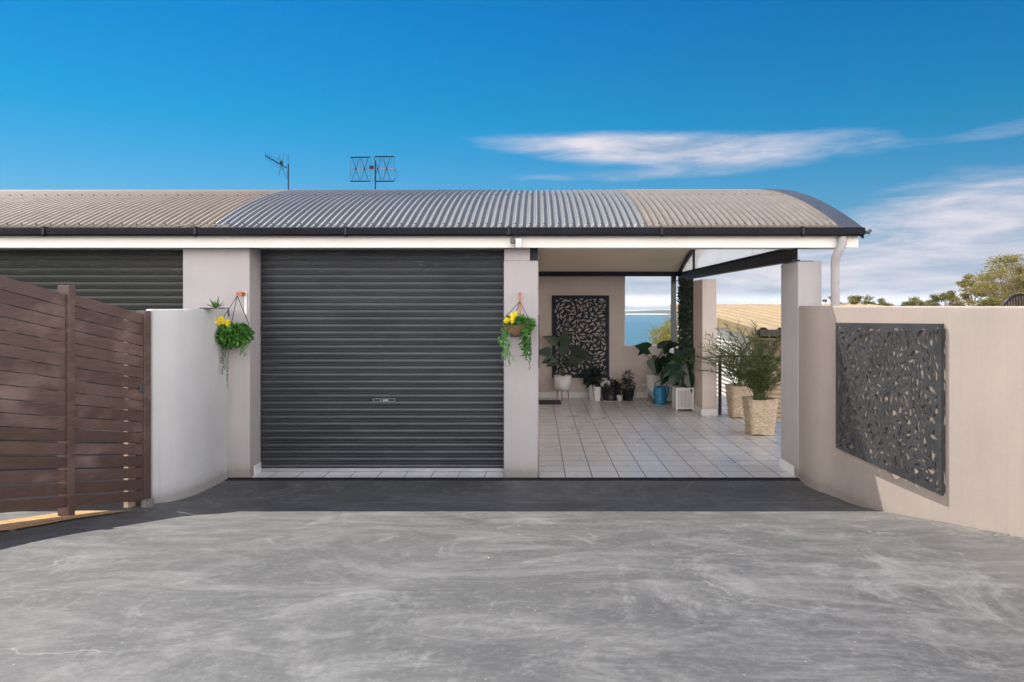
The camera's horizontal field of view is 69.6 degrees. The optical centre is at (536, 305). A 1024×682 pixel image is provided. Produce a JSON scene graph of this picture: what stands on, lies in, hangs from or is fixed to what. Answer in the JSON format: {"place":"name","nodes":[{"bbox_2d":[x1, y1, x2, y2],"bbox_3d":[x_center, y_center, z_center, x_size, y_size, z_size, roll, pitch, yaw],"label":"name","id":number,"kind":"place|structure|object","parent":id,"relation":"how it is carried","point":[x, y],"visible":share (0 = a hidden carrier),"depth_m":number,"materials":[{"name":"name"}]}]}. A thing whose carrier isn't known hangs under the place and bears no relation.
{"place":"outdoors","nodes":[
{"label":"outdoors","id":0,"kind":"place"},
{"bbox_2d":[0,511,121,530],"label":"path","id":1,"kind":"structure","parent":0,"point":[27,521],"depth_m":5.11,"materials":[{"name":"beige concrete"}]},
{"bbox_2d":[0,481,1023,681],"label":"driveway","id":2,"kind":"structure","parent":0,"point":[675,581],"depth_m":3.07,"materials":[{"name":"concrete"}]},
{"bbox_2d":[0,276,150,515],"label":"slat fence","id":3,"kind":"object","parent":2,"relation":"on","point":[65,397],"visible":0.97,"depth_m":5.40,"materials":[{"name":"brown wood"}]},
{"bbox_2d":[76,478,135,480],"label":"kerb","id":4,"kind":"structure","parent":2,"relation":"on","point":[103,480],"depth_m":7.25,"materials":[{"name":"concrete"}]},
{"bbox_2d":[141,498,153,506],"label":"concrete block","id":5,"kind":"structure","parent":2,"relation":"on","point":[147,502],"depth_m":6.14,"materials":[{"name":"grey concrete"}]},
{"bbox_2d":[146,309,227,503],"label":"boundary wall","id":6,"kind":"structure","parent":2,"relation":"on","point":[189,421],"depth_m":6.61,"materials":[{"name":"white paint"}]},
{"bbox_2d":[199,297,229,315],"bbox_3d":[-3.012,0.006,6.893,0.260,0.193,0.167,0,0,0],"label":"potted succulent","id":7,"kind":"object","parent":6,"relation":"on","point":[215,304],"visible":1,"depth_m":6.88,"materials":[{"name":"green plant"}]},
{"bbox_2d":[799,306,1023,537],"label":"boundary wall","id":8,"kind":"structure","parent":2,"relation":"on","point":[983,417],"depth_m":4.99,"materials":[{"name":"beige paint"}]},
{"bbox_2d":[836,323,943,495],"bbox_3d":[2.710,0.709,5.779,0.027,1.171,1.545,0,0,-3],"label":"laser cut panel","id":9,"kind":"object","parent":8,"relation":"attached to","point":[936,349],"visible":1,"depth_m":5.59,"materials":[{"name":"metal"}]},
{"bbox_2d":[0,0,1023,310],"label":"sky","id":10,"kind":"structure","parent":0,"point":[905,118],"materials":[{"name":"blue"}]},
{"bbox_2d":[252,397,795,476],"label":"floor","id":11,"kind":"structure","parent":0,"point":[588,437],"depth_m":9.04,"materials":[{"name":"tile"}]},
{"bbox_2d":[225,477,799,480],"bbox_3d":[-0.349,1.748,7.298,5.902,0.064,0.092,0,0,0],"label":"drain grate","id":12,"kind":"object","parent":11,"relation":"on","point":[518,479],"visible":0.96,"depth_m":7.26,"materials":[{"name":"black metal"}]},
{"bbox_2d":[539,400,560,403],"bbox_3d":[0.228,1.712,13.040,0.395,0.013,0.520,0,0,0],"label":"door mat","id":13,"kind":"object","parent":11,"relation":"on","point":[549,401],"depth_m":13.01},
{"bbox_2d":[539,328,594,400],"bbox_3d":[0.507,1.059,13.357,1.101,1.322,0.373,0,0,0],"label":"footed planter","id":14,"kind":"object","parent":11,"relation":"on","point":[562,382],"visible":0.99,"depth_m":13.29,"materials":[{"name":"plant"}]},
{"bbox_2d":[578,364,603,399],"bbox_3d":[0.984,1.391,13.468,0.515,0.656,0.514,0,0,0],"label":"tapered pot","id":15,"kind":"object","parent":11,"relation":"on","point":[589,382],"visible":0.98,"depth_m":13.39,"materials":[{"name":"teal plant"}]},
{"bbox_2d":[594,379,600,400],"bbox_3d":[1.099,1.517,13.269,0.203,0.404,0.198,0,0,-19],"label":"tapered pot","id":16,"kind":"object","parent":11,"relation":"on","point":[597,389],"visible":1,"depth_m":13.23,"materials":[{"name":"white ceramic"}]},
{"bbox_2d":[600,377,622,401],"bbox_3d":[1.337,1.502,13.305,0.474,0.436,0.388,0,0,0],"label":"black pot","id":17,"kind":"object","parent":11,"relation":"on","point":[609,391],"visible":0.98,"depth_m":13.19,"materials":[{"name":"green plant"}]},
{"bbox_2d":[616,389,623,401],"bbox_3d":[1.488,1.595,13.206,0.173,0.249,0.212,0,0,-9],"label":"pot","id":18,"kind":"object","parent":11,"relation":"on","point":[619,397],"visible":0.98,"depth_m":13.16,"materials":[{"name":"white ceramic"}]},
{"bbox_2d":[620,369,636,400],"bbox_3d":[1.656,1.429,13.353,0.333,0.579,0.306,0,0,0],"label":"black pot","id":19,"kind":"object","parent":11,"relation":"on","point":[628,394],"visible":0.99,"depth_m":13.29,"materials":[{"name":"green plant"}]},
{"bbox_2d":[642,380,668,403],"bbox_3d":[2.079,1.514,12.875,0.464,0.411,0.235,0,0,-30],"label":"watering can","id":20,"kind":"object","parent":11,"relation":"on","point":[658,395],"visible":0.94,"depth_m":12.84,"materials":[{"name":"blue plastic"}]},
{"bbox_2d":[634,340,677,400],"bbox_3d":[2.184,1.167,13.257,0.842,1.107,0.404,0,0,14],"label":"footed planter","id":21,"kind":"object","parent":11,"relation":"on","point":[655,365],"visible":0.7,"depth_m":13.19,"materials":[{"name":"plant"}]},
{"bbox_2d":[664,382,693,410],"bbox_3d":[2.413,1.530,12.675,0.297,0.377,1.358,0,0,0],"label":"planter bench","id":22,"kind":"object","parent":11,"relation":"on","point":[679,397],"visible":0.7,"depth_m":12.00,"materials":[{"name":"white paint"}]},
{"bbox_2d":[660,352,678,386],"bbox_3d":[2.309,1.148,12.668,0.421,0.707,0.324,0,0,0],"label":"plant","id":23,"kind":"object","parent":22,"relation":"on","point":[669,358],"visible":0.26,"depth_m":12.65,"materials":[{"name":"green plant"}]},
{"bbox_2d":[662,348,694,392],"bbox_3d":[2.361,1.064,12.084,0.678,0.744,0.357,0,0,-8],"label":"plant","id":24,"kind":"object","parent":22,"relation":"on","point":[678,369],"visible":0.97,"depth_m":12.03,"materials":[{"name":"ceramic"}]},
{"bbox_2d":[684,327,780,417],"bbox_3d":[3.213,1.018,11.292,1.622,1.406,1.443,0,0,-38],"label":"wicker planter","id":25,"kind":"object","parent":11,"relation":"on","point":[736,393],"visible":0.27,"depth_m":11.23,"materials":[{"name":"wicker"}]},
{"bbox_2d":[701,319,780,435],"bbox_3d":[2.921,0.945,9.819,1.525,1.552,1.452,0,0,27],"label":"wicker planter","id":26,"kind":"object","parent":11,"relation":"on","point":[760,412],"visible":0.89,"depth_m":9.72,"materials":[{"name":"wicker"}]},
{"bbox_2d":[717,355,775,414],"bbox_3d":[3.207,1.252,9.512,0.787,0.934,4.225,0,0,0],"label":"balustrade","id":27,"kind":"object","parent":11,"relation":"on","point":[720,393],"visible":0.25,"depth_m":11.58,"materials":[{"name":"black metal"}]},
{"bbox_2d":[625,310,670,313],"bbox_3d":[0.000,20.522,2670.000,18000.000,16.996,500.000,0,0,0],"label":"shore woodland","id":28,"kind":"object","parent":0,"point":[651,312],"visible":0.06,"depth_m":2503.84,"materials":[{"name":"white"}]},
{"bbox_2d":[625,314,677,344],"bbox_3d":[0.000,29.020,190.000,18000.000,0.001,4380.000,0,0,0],"label":"water","id":29,"kind":"structure","parent":0,"point":[637,326],"depth_m":1066.90,"materials":[{"name":"blue liquid"}]},
{"bbox_2d":[625,304,975,309],"bbox_3d":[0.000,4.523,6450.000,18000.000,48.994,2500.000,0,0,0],"label":"hills","id":30,"kind":"structure","parent":0,"point":[649,308],"depth_m":5456.01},
{"bbox_3d":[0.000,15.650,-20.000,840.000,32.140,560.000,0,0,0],"label":"ground","id":31,"kind":"structure","parent":0,"visible":0},
{"bbox_2d":[0,188,871,477],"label":"garage building","id":32,"kind":"structure","parent":31,"relation":"on","point":[374,318],"depth_m":7.61,"materials":[{"name":"beige metal"}]},
{"bbox_2d":[0,249,182,470],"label":"roller door","id":33,"kind":"structure","parent":32,"relation":"in","point":[134,280],"depth_m":7.61,"materials":[{"name":"black metal"}]},
{"bbox_2d":[124,222,228,227],"bbox_3d":[-3.475,-0.777,7.144,1.024,0.079,0.205,0,0,0],"label":"roof debris","id":34,"kind":"object","parent":32,"relation":"on","point":[204,225],"visible":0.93,"depth_m":7.13,"materials":[{"name":"brown plant"}]},
{"bbox_2d":[215,292,254,386],"bbox_3d":[-2.951,0.329,7.175,0.428,0.930,0.368,0,0,0],"label":"hanging basket","id":35,"kind":"object","parent":32,"relation":"hanging from","point":[230,334],"visible":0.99,"depth_m":7.11,"materials":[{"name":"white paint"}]},
{"bbox_2d":[265,153,288,189],"bbox_3d":[-4.719,-2.091,13.424,0.487,1.393,0.155,0,0,-29],"label":"tv antenna","id":36,"kind":"object","parent":32,"relation":"on","point":[281,163],"visible":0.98,"depth_m":13.49,"materials":[{"name":"black metal"}]},
{"bbox_2d":[350,156,397,188],"bbox_3d":[-2.997,-2.075,13.512,0.881,1.361,0.124,0,0,0],"label":"tv antenna","id":37,"kind":"object","parent":32,"relation":"on","point":[371,167],"visible":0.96,"depth_m":13.50,"materials":[{"name":"black metal"}]},
{"bbox_2d":[261,249,503,471],"bbox_3d":[-1.600,0.544,7.627,2.530,2.353,0.072,0,0,0],"label":"roller door","id":38,"kind":"structure","parent":32,"relation":"in","point":[373,360],"depth_m":7.61,"materials":[{"name":"metal"}]},
{"bbox_2d":[509,237,521,247],"bbox_3d":[-0.205,-0.608,7.110,0.124,0.107,0.108,0,0,0],"label":"security light","id":39,"kind":"object","parent":32,"relation":"attached to","point":[516,241],"visible":1,"depth_m":7.10,"materials":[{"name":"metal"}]},
{"bbox_2d":[497,292,536,369],"bbox_3d":[-0.180,0.247,7.184,0.362,0.761,0.310,0,0,21],"label":"hanging basket","id":40,"kind":"object","parent":32,"relation":"hanging from","point":[512,325],"visible":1,"depth_m":7.11,"materials":[{"name":"green metal"}]},
{"bbox_2d":[552,295,608,377],"bbox_3d":[0.812,0.580,13.726,1.067,1.536,0.028,0,0,0],"label":"laser cut panel","id":41,"kind":"object","parent":32,"relation":"attached to","point":[555,319],"visible":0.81,"depth_m":13.71,"materials":[{"name":"black metal"}]},
{"bbox_2d":[676,277,693,360],"bbox_3d":[2.538,0.373,12.705,0.125,1.711,1.105,0,0,0],"label":"ivy screen","id":42,"kind":"object","parent":32,"relation":"attached to","point":[685,315],"visible":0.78,"depth_m":12.57,"materials":[{"name":"green plant"}]},
{"bbox_2d":[646,312,678,344],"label":"gum tree","id":43,"kind":"object","parent":31,"relation":"on","point":[664,334],"visible":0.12,"depth_m":61.50,"materials":[{"name":"green plant"}]},
{"bbox_2d":[670,304,881,420],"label":"neighbour house","id":44,"kind":"structure","parent":31,"relation":"on","point":[766,318],"depth_m":17.71,"materials":[{"name":"brown paint"}]},
{"bbox_2d":[840,294,875,304],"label":"gum tree","id":45,"kind":"object","parent":31,"relation":"on","point":[855,299],"visible":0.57,"depth_m":65.52,"materials":[{"name":"green plant"}]},
{"bbox_2d":[871,297,893,305],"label":"gum tree","id":46,"kind":"object","parent":31,"relation":"on","point":[881,301],"visible":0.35,"depth_m":69.44,"materials":[{"name":"green plant"}]},
{"bbox_2d":[899,296,932,305],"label":"gum tree","id":47,"kind":"object","parent":31,"relation":"on","point":[917,302],"visible":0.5,"depth_m":65.65,"materials":[{"name":"green plant"}]},
{"bbox_2d":[928,290,963,305],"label":"gum tree","id":48,"kind":"object","parent":31,"relation":"on","point":[951,296],"visible":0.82,"depth_m":57.77,"materials":[{"name":"green plant"}]},
{"bbox_2d":[955,274,985,305],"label":"gum tree","id":49,"kind":"object","parent":31,"relation":"on","point":[962,283],"visible":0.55,"depth_m":45.79,"materials":[{"name":"green plant"}]},
{"bbox_2d":[949,251,1023,305],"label":"gum tree","id":50,"kind":"object","parent":31,"relation":"on","point":[1013,284],"visible":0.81,"depth_m":41.66,"materials":[{"name":"green plant"}]},
{"bbox_2d":[976,297,1002,305],"bbox_3d":[18.489,3.027,30.006,1.026,6.765,0.997,0,0,0],"label":"gum tree","id":51,"kind":"object","parent":31,"relation":"on","point":[990,301],"visible":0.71,"depth_m":29.79,"materials":[{"name":"green plant"}]},
{"bbox_2d":[1002,293,1023,305],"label":"arched gate","id":52,"kind":"structure","parent":31,"relation":"on","point":[1012,297],"depth_m":8.59,"materials":[{"name":"black metal"}]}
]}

